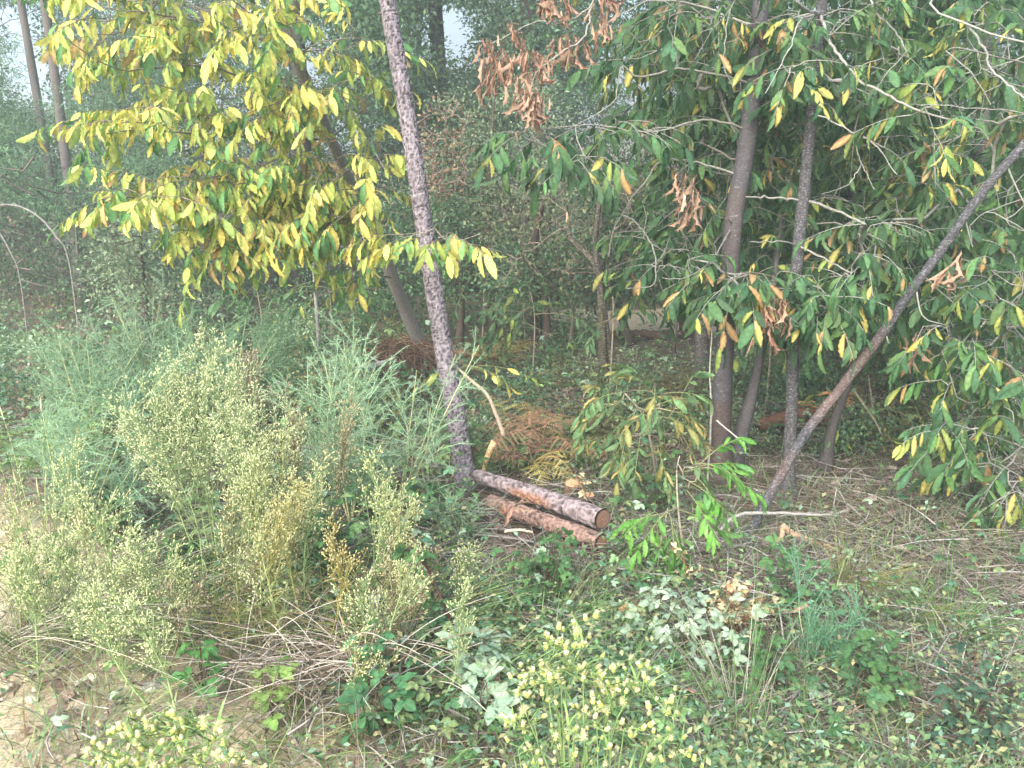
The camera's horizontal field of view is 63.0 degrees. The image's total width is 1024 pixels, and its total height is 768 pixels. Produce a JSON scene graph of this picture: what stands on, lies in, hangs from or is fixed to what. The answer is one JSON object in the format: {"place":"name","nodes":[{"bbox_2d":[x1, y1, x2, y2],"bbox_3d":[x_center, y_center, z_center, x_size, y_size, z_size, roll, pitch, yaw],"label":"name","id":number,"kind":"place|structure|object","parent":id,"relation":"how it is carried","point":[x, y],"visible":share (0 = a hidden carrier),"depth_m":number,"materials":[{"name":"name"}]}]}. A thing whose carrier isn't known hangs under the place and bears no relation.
{"place":"outdoors","nodes":[
{"label":"outdoors","id":0,"kind":"place"},
{"bbox_2d":[0,571,454,767],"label":"gravel","id":1,"kind":"structure","parent":0,"point":[7,686],"depth_m":2.78,"materials":[{"name":"beige gravel"}]},
{"bbox_2d":[0,199,1023,767],"bbox_3d":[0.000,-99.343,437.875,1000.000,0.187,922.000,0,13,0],"label":"ground","id":2,"kind":"structure","parent":0,"point":[46,695],"depth_m":4.75,"materials":[{"name":"soil"}]},
{"bbox_2d":[0,519,67,685],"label":"fleabane plant","id":3,"kind":"object","parent":2,"relation":"on","point":[31,572],"visible":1,"depth_m":2.83,"materials":[{"name":"green plant"}]},
{"bbox_2d":[0,397,120,622],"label":"grass tuft","id":4,"kind":"object","parent":2,"relation":"on","point":[47,574],"visible":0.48,"depth_m":3.44,"materials":[{"name":"green plant"}]},
{"bbox_2d":[31,431,92,602],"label":"fleabane plant","id":5,"kind":"object","parent":2,"relation":"on","point":[53,514],"visible":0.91,"depth_m":3.36,"materials":[{"name":"green plant"}]},
{"bbox_2d":[31,518,100,653],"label":"fleabane plant","id":6,"kind":"object","parent":2,"relation":"on","point":[60,560],"visible":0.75,"depth_m":3.03,"materials":[{"name":"green plant"}]},
{"bbox_2d":[2,369,170,540],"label":"gorse bush","id":7,"kind":"object","parent":2,"relation":"on","point":[127,477],"visible":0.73,"depth_m":4.04,"materials":[{"name":"green plant"}]},
{"bbox_2d":[0,0,198,297],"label":"pine tree","id":8,"kind":"object","parent":2,"relation":"on","point":[30,56],"visible":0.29,"depth_m":12.92,"materials":[{"name":"green plant"}]},
{"bbox_2d":[0,0,203,308],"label":"pine tree","id":9,"kind":"object","parent":2,"relation":"on","point":[60,115],"visible":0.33,"depth_m":12.09,"materials":[{"name":"green plant"}]},
{"bbox_2d":[68,471,143,645],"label":"fleabane plant","id":10,"kind":"object","parent":2,"relation":"on","point":[104,535],"visible":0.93,"depth_m":3.01,"materials":[{"name":"green plant"}]},
{"bbox_2d":[2,309,210,458],"bbox_3d":[-2.596,-0.005,5.339,1.467,1.020,1.091,0,13,0],"label":"gorse bush","id":11,"kind":"object","parent":2,"relation":"on","point":[103,386],"visible":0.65,"depth_m":5.31,"materials":[{"name":"green plant"}]},
{"bbox_2d":[14,265,207,437],"bbox_3d":[-2.654,-0.187,5.664,1.196,1.210,0.813,0,13,0],"label":"gorse bush","id":12,"kind":"object","parent":2,"relation":"on","point":[127,332],"visible":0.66,"depth_m":5.62,"materials":[{"name":"green plant"}]},
{"bbox_2d":[0,516,223,722],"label":"grass tuft","id":13,"kind":"object","parent":2,"relation":"on","point":[28,657],"visible":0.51,"depth_m":3.06,"materials":[{"name":"green plant"}]},
{"bbox_2d":[0,512,237,667],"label":"grass tuft","id":14,"kind":"object","parent":2,"relation":"on","point":[4,632],"visible":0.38,"depth_m":3.24,"materials":[{"name":"green plant"}]},
{"bbox_2d":[68,570,176,717],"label":"fleabane plant","id":15,"kind":"object","parent":2,"relation":"on","point":[96,604],"visible":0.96,"depth_m":2.62,"materials":[{"name":"green plant"}]},
{"bbox_2d":[69,217,201,363],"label":"bush","id":16,"kind":"object","parent":2,"relation":"on","point":[117,261],"visible":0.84,"depth_m":8.05,"materials":[{"name":"green plant"}]},
{"bbox_2d":[104,587,189,713],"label":"fleabane plant","id":17,"kind":"object","parent":2,"relation":"on","point":[140,621],"visible":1,"depth_m":2.60,"materials":[{"name":"green plant"}]},
{"bbox_2d":[113,524,187,667],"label":"fleabane plant","id":18,"kind":"object","parent":2,"relation":"on","point":[135,553],"visible":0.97,"depth_m":2.91,"materials":[{"name":"green plant"}]},
{"bbox_2d":[0,437,301,683],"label":"grass tuft","id":19,"kind":"object","parent":2,"relation":"on","point":[26,631],"visible":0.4,"depth_m":3.19,"materials":[{"name":"green plant"}]},
{"bbox_2d":[0,505,314,677],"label":"grass tuft","id":20,"kind":"object","parent":2,"relation":"on","point":[216,590],"visible":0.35,"depth_m":3.28,"materials":[{"name":"green plant"}]},
{"bbox_2d":[102,352,215,590],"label":"fleabane plant","id":21,"kind":"object","parent":2,"relation":"on","point":[129,436],"visible":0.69,"depth_m":3.40,"materials":[{"name":"green plant"}]},
{"bbox_2d":[108,389,218,600],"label":"fleabane plant","id":22,"kind":"object","parent":2,"relation":"on","point":[145,441],"visible":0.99,"depth_m":3.30,"materials":[{"name":"green plant"}]},
{"bbox_2d":[74,696,267,767],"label":"fleabane plant","id":23,"kind":"object","parent":2,"relation":"on","point":[134,733],"visible":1,"depth_m":0.88,"materials":[{"name":"green plant"}]},
{"bbox_2d":[139,345,225,585],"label":"fleabane plant","id":24,"kind":"object","parent":2,"relation":"on","point":[169,454],"visible":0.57,"depth_m":3.49,"materials":[{"name":"green plant"}]},
{"bbox_2d":[165,634,227,700],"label":"bramble","id":25,"kind":"object","parent":2,"relation":"on","point":[201,654],"visible":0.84,"depth_m":2.81,"materials":[{"name":"green plant"}]},
{"bbox_2d":[159,372,234,588],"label":"fleabane plant","id":26,"kind":"object","parent":2,"relation":"on","point":[205,439],"visible":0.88,"depth_m":3.36,"materials":[{"name":"green plant"}]},
{"bbox_2d":[35,523,360,673],"bbox_3d":[-1.192,0.829,3.212,1.177,0.308,1.136,0,13,0],"label":"grass tuft","id":27,"kind":"object","parent":2,"relation":"on","point":[217,627],"visible":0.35,"depth_m":3.23,"materials":[{"name":"green plant"}]},
{"bbox_2d":[152,317,252,589],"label":"fleabane plant","id":28,"kind":"object","parent":2,"relation":"on","point":[216,350],"visible":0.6,"depth_m":3.51,"materials":[{"name":"green plant"}]},
{"bbox_2d":[206,477,259,654],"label":"fleabane plant","id":29,"kind":"object","parent":2,"relation":"on","point":[223,529],"visible":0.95,"depth_m":3.02,"materials":[{"name":"green plant"}]},
{"bbox_2d":[185,338,287,597],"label":"fleabane plant","id":30,"kind":"object","parent":2,"relation":"on","point":[221,374],"visible":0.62,"depth_m":3.37,"materials":[{"name":"green plant"}]},
{"bbox_2d":[159,276,314,431],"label":"gorse bush","id":31,"kind":"object","parent":2,"relation":"on","point":[273,360],"visible":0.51,"depth_m":5.49,"materials":[{"name":"green plant"}]},
{"bbox_2d":[196,388,278,611],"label":"fleabane plant","id":32,"kind":"object","parent":2,"relation":"on","point":[236,438],"visible":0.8,"depth_m":3.21,"materials":[{"name":"green plant"}]},
{"bbox_2d":[12,0,506,373],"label":"chestnut tree","id":33,"kind":"object","parent":2,"relation":"on","point":[290,201],"visible":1,"depth_m":4.68,"materials":[{"name":"yellow plant"}]},
{"bbox_2d":[104,546,417,760],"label":"dead stalks","id":34,"kind":"object","parent":2,"relation":"on","point":[261,649],"visible":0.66,"depth_m":2.90,"materials":[{"name":"brown plant"}]},
{"bbox_2d":[225,442,296,632],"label":"fleabane plant","id":35,"kind":"object","parent":2,"relation":"on","point":[254,490],"visible":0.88,"depth_m":3.16,"materials":[{"name":"green plant"}]},
{"bbox_2d":[227,529,301,660],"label":"fleabane plant","id":36,"kind":"object","parent":2,"relation":"on","point":[262,583],"visible":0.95,"depth_m":2.96,"materials":[{"name":"green plant"}]},
{"bbox_2d":[245,496,297,652],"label":"fleabane plant","id":37,"kind":"object","parent":2,"relation":"on","point":[274,549],"visible":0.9,"depth_m":3.02,"materials":[{"name":"green plant"}]},
{"bbox_2d":[248,656,302,730],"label":"bramble","id":38,"kind":"object","parent":2,"relation":"on","point":[283,671],"visible":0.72,"depth_m":2.68,"materials":[{"name":"green plant"}]},
{"bbox_2d":[249,403,317,599],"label":"fleabane plant","id":39,"kind":"object","parent":2,"relation":"on","point":[289,438],"visible":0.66,"depth_m":3.24,"materials":[{"name":"green plant"}]},
{"bbox_2d":[260,474,323,632],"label":"fleabane plant","id":40,"kind":"object","parent":2,"relation":"on","point":[292,520],"visible":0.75,"depth_m":3.10,"materials":[{"name":"green plant"}]},
{"bbox_2d":[194,649,397,767],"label":"grass tuft","id":41,"kind":"object","parent":2,"relation":"on","point":[243,744],"visible":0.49,"depth_m":2.62,"materials":[{"name":"green plant"}]},
{"bbox_2d":[176,584,426,759],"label":"dead stalks","id":42,"kind":"object","parent":2,"relation":"on","point":[314,682],"visible":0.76,"depth_m":2.68,"materials":[{"name":"brown plant"}]},
{"bbox_2d":[130,575,492,767],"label":"dead stalks","id":43,"kind":"object","parent":2,"relation":"on","point":[319,642],"visible":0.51,"depth_m":2.75,"materials":[{"name":"brown plant"}]},
{"bbox_2d":[285,451,337,627],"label":"fleabane plant","id":44,"kind":"object","parent":2,"relation":"on","point":[317,495],"visible":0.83,"depth_m":3.18,"materials":[{"name":"green plant"}]},
{"bbox_2d":[145,515,489,653],"bbox_3d":[-0.783,0.795,3.243,1.126,0.335,1.202,13,18,43],"label":"grass tuft","id":45,"kind":"object","parent":2,"relation":"on","point":[268,612],"visible":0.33,"depth_m":3.22,"materials":[{"name":"green plant"}]},
{"bbox_2d":[219,0,437,310],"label":"oak tree","id":46,"kind":"object","parent":2,"relation":"on","point":[361,10],"visible":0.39,"depth_m":11.20,"materials":[{"name":"green plant"}]},
{"bbox_2d":[268,269,392,366],"bbox_3d":[-1.648,-0.506,7.456,1.092,0.956,1.227,0,13,0],"label":"chestnut sapling","id":47,"kind":"object","parent":2,"relation":"on","point":[366,318],"visible":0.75,"depth_m":7.21,"materials":[{"name":"green plant"}]},
{"bbox_2d":[313,508,367,658],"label":"fleabane plant","id":48,"kind":"object","parent":2,"relation":"on","point":[338,564],"visible":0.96,"depth_m":2.97,"materials":[{"name":"green plant"}]},
{"bbox_2d":[261,308,420,505],"bbox_3d":[-0.944,0.129,4.431,0.913,1.108,0.618,0,13,0],"label":"gorse bush","id":49,"kind":"object","parent":2,"relation":"on","point":[350,381],"visible":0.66,"depth_m":4.38,"materials":[{"name":"green plant"}]},
{"bbox_2d":[319,386,362,565],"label":"fleabane plant","id":50,"kind":"object","parent":2,"relation":"on","point":[342,460],"visible":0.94,"depth_m":3.62,"materials":[{"name":"green plant"}]},
{"bbox_2d":[282,183,423,347],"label":"bush","id":51,"kind":"object","parent":2,"relation":"on","point":[397,266],"visible":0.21,"depth_m":9.21,"materials":[{"name":"green plant"}]},
{"bbox_2d":[282,375,465,521],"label":"gorse bush","id":52,"kind":"object","parent":2,"relation":"on","point":[356,490],"visible":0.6,"depth_m":4.22,"materials":[{"name":"green plant"}]},
{"bbox_2d":[207,549,547,767],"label":"dead stalks","id":53,"kind":"object","parent":2,"relation":"on","point":[389,648],"visible":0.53,"depth_m":2.71,"materials":[{"name":"brown plant"}]},
{"bbox_2d":[334,615,432,744],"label":"bramble","id":54,"kind":"object","parent":2,"relation":"on","point":[350,695],"visible":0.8,"depth_m":2.57,"materials":[{"name":"green plant"}]},
{"bbox_2d":[345,445,423,617],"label":"fleabane plant","id":55,"kind":"object","parent":2,"relation":"on","point":[380,521],"visible":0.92,"depth_m":3.15,"materials":[{"name":"green plant"}]},
{"bbox_2d":[218,529,550,669],"bbox_3d":[-0.410,0.809,3.164,1.134,0.309,1.060,0,13,0],"label":"grass tuft","id":56,"kind":"object","parent":2,"relation":"on","point":[375,581],"visible":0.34,"depth_m":3.17,"materials":[{"name":"green plant"}]},
{"bbox_2d":[344,330,479,400],"bbox_3d":[-0.948,-0.198,7.548,1.388,0.477,1.295,0,13,0],"label":"dead brush pile","id":57,"kind":"object","parent":2,"relation":"on","point":[391,347],"visible":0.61,"depth_m":7.42,"materials":[{"name":"brown plant"}]},
{"bbox_2d":[361,326,485,490],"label":"gorse bush","id":58,"kind":"object","parent":2,"relation":"on","point":[418,420],"visible":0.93,"depth_m":4.33,"materials":[{"name":"green plant"}]},
{"bbox_2d":[378,0,477,489],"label":"pine tree","id":59,"kind":"object","parent":2,"relation":"on","point":[437,309],"visible":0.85,"depth_m":4.79,"materials":[{"name":"brown plant"}]},
{"bbox_2d":[350,0,523,291],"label":"oak tree","id":60,"kind":"object","parent":2,"relation":"on","point":[436,46],"visible":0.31,"depth_m":13.06,"materials":[{"name":"green plant"}]},
{"bbox_2d":[417,93,481,254],"bbox_3d":[-0.719,-1.660,8.842,0.816,2.777,1.032,0,13,0],"label":"tree","id":61,"kind":"object","parent":2,"relation":"on","point":[437,163],"visible":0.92,"depth_m":8.60,"materials":[{"name":"green plant"}]},
{"bbox_2d":[379,178,522,349],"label":"bush","id":62,"kind":"object","parent":2,"relation":"on","point":[460,280],"visible":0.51,"depth_m":9.04,"materials":[{"name":"green plant"}]},
{"bbox_2d":[435,617,517,687],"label":"bramble","id":63,"kind":"object","parent":2,"relation":"on","point":[495,656],"visible":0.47,"depth_m":2.79,"materials":[{"name":"green plant"}]},
{"bbox_2d":[457,647,523,731],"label":"bramble","id":64,"kind":"object","parent":2,"relation":"on","point":[504,698],"visible":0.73,"depth_m":2.62,"materials":[{"name":"green plant"}]},
{"bbox_2d":[418,60,579,342],"bbox_3d":[-0.183,-1.965,9.372,1.930,3.028,1.634,0,13,0],"label":"tree","id":65,"kind":"object","parent":2,"relation":"on","point":[477,130],"visible":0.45,"depth_m":9.12,"materials":[{"name":"green plant"}]},
{"bbox_2d":[381,0,634,305],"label":"oak tree","id":66,"kind":"object","parent":2,"relation":"on","point":[535,40],"visible":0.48,"depth_m":12.03,"materials":[{"name":"green plant"}]},
{"bbox_2d":[0,296,1023,767],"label":"bramble cover","id":67,"kind":"object","parent":2,"relation":"on","point":[422,696],"visible":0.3,"depth_m":3.35,"materials":[{"name":"green plant"}]},
{"bbox_2d":[0,268,1023,464],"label":"undergrowth","id":68,"kind":"object","parent":2,"relation":"on","point":[815,380],"visible":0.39,"depth_m":6.64,"materials":[{"name":"green plant"}]},
{"bbox_2d":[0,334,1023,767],"bbox_3d":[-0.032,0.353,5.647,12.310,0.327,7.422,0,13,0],"label":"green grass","id":69,"kind":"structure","parent":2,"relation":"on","point":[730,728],"depth_m":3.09,"materials":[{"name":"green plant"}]},
{"bbox_2d":[0,317,1023,767],"bbox_3d":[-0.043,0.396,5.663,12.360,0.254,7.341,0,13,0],"label":"needle litter","id":70,"kind":"object","parent":2,"relation":"on","point":[896,622],"visible":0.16,"depth_m":3.74,"materials":[{"name":"brown plant"}]},
{"bbox_2d":[683,591,767,668],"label":"bramble","id":71,"kind":"object","parent":70,"relation":"on","point":[718,619],"visible":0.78,"depth_m":3.00,"materials":[{"name":"green plant"}]},
{"bbox_2d":[918,641,1023,767],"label":"bramble","id":72,"kind":"object","parent":70,"relation":"on","point":[983,696],"visible":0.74,"depth_m":2.61,"materials":[{"name":"green plant"}]},
{"bbox_2d":[0,297,1023,767],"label":"herbs","id":73,"kind":"object","parent":2,"relation":"on","point":[724,757],"visible":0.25,"depth_m":2.87,"materials":[{"name":"green plant"}]},
{"bbox_2d":[0,0,1023,348],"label":"woodland","id":74,"kind":"object","parent":2,"relation":"on","point":[12,276],"depth_m":12.88,"materials":[{"name":"green plant"}]},
{"bbox_2d":[0,338,1023,767],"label":"fallen twigs","id":75,"kind":"object","parent":2,"relation":"on","point":[736,560],"depth_m":3.67,"materials":[{"name":"brown wood"}]},
{"bbox_2d":[463,272,594,384],"bbox_3d":[0.129,-0.496,7.659,1.161,1.087,1.171,0,13,0],"label":"chestnut sapling","id":76,"kind":"object","parent":2,"relation":"on","point":[538,304],"visible":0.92,"depth_m":7.61,"materials":[{"name":"green plant"}]},
{"bbox_2d":[462,217,613,353],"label":"bush","id":77,"kind":"object","parent":2,"relation":"on","point":[546,320],"visible":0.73,"depth_m":8.54,"materials":[{"name":"green plant"}]},
{"bbox_2d":[493,526,586,611],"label":"bramble","id":78,"kind":"object","parent":2,"relation":"on","point":[540,559],"visible":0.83,"depth_m":3.38,"materials":[{"name":"green plant"}]},
{"bbox_2d":[484,494,606,550],"bbox_3d":[0.154,0.704,4.284,0.095,0.130,0.841,-11,17,-40],"label":"log","id":79,"kind":"object","parent":2,"relation":"on","point":[548,522],"visible":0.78,"depth_m":4.22,"materials":[{"name":"brown wood"}]},
{"bbox_2d":[471,470,609,529],"bbox_3d":[0.122,0.591,4.480,0.113,0.142,1.025,-10,17,-38],"label":"log","id":80,"kind":"object","parent":79,"relation":"on","point":[590,515],"visible":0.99,"depth_m":4.33,"materials":[{"name":"brown wood"}]},
{"bbox_2d":[465,167,675,343],"bbox_3d":[0.642,-1.256,8.498,2.191,1.909,2.273,0,13,0],"label":"twiggy thicket","id":81,"kind":"object","parent":2,"relation":"on","point":[546,223],"visible":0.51,"depth_m":8.14,"materials":[{"name":"green plant"}]},
{"bbox_2d":[489,609,710,767],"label":"fleabane plant","id":82,"kind":"object","parent":2,"relation":"on","point":[548,674],"visible":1,"depth_m":0.97,"materials":[{"name":"green plant"}]},
{"bbox_2d":[556,167,684,345],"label":"bush","id":83,"kind":"object","parent":2,"relation":"on","point":[620,305],"visible":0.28,"depth_m":8.82,"materials":[{"name":"green plant"}]},
{"bbox_2d":[570,361,714,503],"bbox_3d":[0.693,0.286,4.518,0.788,0.985,0.793,0,13,0],"label":"chestnut sapling","id":84,"kind":"object","parent":2,"relation":"on","point":[618,468],"visible":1,"depth_m":4.34,"materials":[{"name":"green plant"}]},
{"bbox_2d":[470,0,826,490],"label":"chestnut tree","id":85,"kind":"object","parent":2,"relation":"on","point":[680,58],"visible":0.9,"depth_m":4.72,"materials":[{"name":"green plant"}]},
{"bbox_2d":[607,575,712,669],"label":"bramble","id":86,"kind":"object","parent":2,"relation":"on","point":[691,602],"visible":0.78,"depth_m":3.08,"materials":[{"name":"green plant"}]},
{"bbox_2d":[606,437,766,587],"bbox_3d":[0.752,0.622,3.659,0.664,0.761,0.362,0,13,0],"label":"chestnut sapling","id":87,"kind":"object","parent":2,"relation":"on","point":[711,503],"visible":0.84,"depth_m":3.62,"materials":[{"name":"green plant"}]},
{"bbox_2d":[626,544,816,746],"bbox_3d":[0.688,0.858,2.676,0.595,0.530,0.573,-11,17,-40],"label":"grass tuft","id":88,"kind":"object","parent":2,"relation":"on","point":[719,683],"visible":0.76,"depth_m":2.70,"materials":[{"name":"green plant"}]},
{"bbox_2d":[610,0,844,383],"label":"chestnut tree","id":89,"kind":"object","parent":2,"relation":"on","point":[701,343],"visible":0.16,"depth_m":7.10,"materials":[{"name":"green plant"}]},
{"bbox_2d":[706,572,790,641],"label":"dying bramble","id":90,"kind":"object","parent":2,"relation":"on","point":[743,589],"visible":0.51,"depth_m":3.25,"materials":[{"name":"beige plant"}]},
{"bbox_2d":[696,0,855,479],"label":"chestnut tree","id":91,"kind":"object","parent":2,"relation":"on","point":[745,417],"visible":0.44,"depth_m":5.09,"materials":[{"name":"green plant"}]},
{"bbox_2d":[738,619,820,714],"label":"bramble","id":92,"kind":"object","parent":2,"relation":"on","point":[786,662],"visible":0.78,"depth_m":2.80,"materials":[{"name":"green plant"}]},
{"bbox_2d":[758,533,838,609],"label":"bramble","id":93,"kind":"object","parent":2,"relation":"on","point":[785,566],"visible":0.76,"depth_m":3.37,"materials":[{"name":"green plant"}]},
{"bbox_2d":[753,537,889,674],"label":"gorse bush","id":94,"kind":"object","parent":2,"relation":"on","point":[822,635],"visible":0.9,"depth_m":2.97,"materials":[{"name":"green plant"}]},
{"bbox_2d":[705,0,982,496],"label":"chestnut tree","id":95,"kind":"object","parent":2,"relation":"on","point":[817,95],"visible":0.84,"depth_m":4.63,"materials":[{"name":"green plant"}]},
{"bbox_2d":[730,0,967,382],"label":"chestnut tree","id":96,"kind":"object","parent":2,"relation":"on","point":[855,194],"visible":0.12,"depth_m":6.54,"materials":[{"name":"green plant"}]},
{"bbox_2d":[828,614,922,742],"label":"bramble","id":97,"kind":"object","parent":2,"relation":"on","point":[879,687],"visible":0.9,"depth_m":2.72,"materials":[{"name":"green plant"}]},
{"bbox_2d":[733,459,1023,604],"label":"grass tuft","id":98,"kind":"object","parent":2,"relation":"on","point":[821,522],"visible":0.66,"depth_m":4.15,"materials":[{"name":"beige plant"}]},
{"bbox_2d":[741,138,1023,539],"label":"dead tree","id":99,"kind":"object","parent":2,"relation":"on","point":[839,389],"visible":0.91,"depth_m":4.35,"materials":[{"name":"grey wood"}]},
{"bbox_2d":[814,0,1023,553],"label":"chestnut tree","id":100,"kind":"object","parent":2,"relation":"on","point":[958,450],"visible":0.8,"depth_m":4.43,"materials":[{"name":"green plant"}]},
{"bbox_2d":[851,0,1023,397],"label":"chestnut tree","id":101,"kind":"object","parent":2,"relation":"on","point":[981,155],"visible":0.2,"depth_m":6.22,"materials":[{"name":"green plant"}]},
{"bbox_2d":[859,557,1023,657],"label":"grass tuft","id":102,"kind":"object","parent":2,"relation":"on","point":[961,619],"visible":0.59,"depth_m":3.32,"materials":[{"name":"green plant"}]},
{"bbox_2d":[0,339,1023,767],"bbox_3d":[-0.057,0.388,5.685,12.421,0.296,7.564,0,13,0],"label":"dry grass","id":103,"kind":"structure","parent":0,"point":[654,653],"depth_m":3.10,"materials":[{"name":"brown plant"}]},
{"bbox_2d":[0,0,1023,192],"label":"sky","id":104,"kind":"structure","parent":0,"point":[451,29],"materials":[{"name":"white"}]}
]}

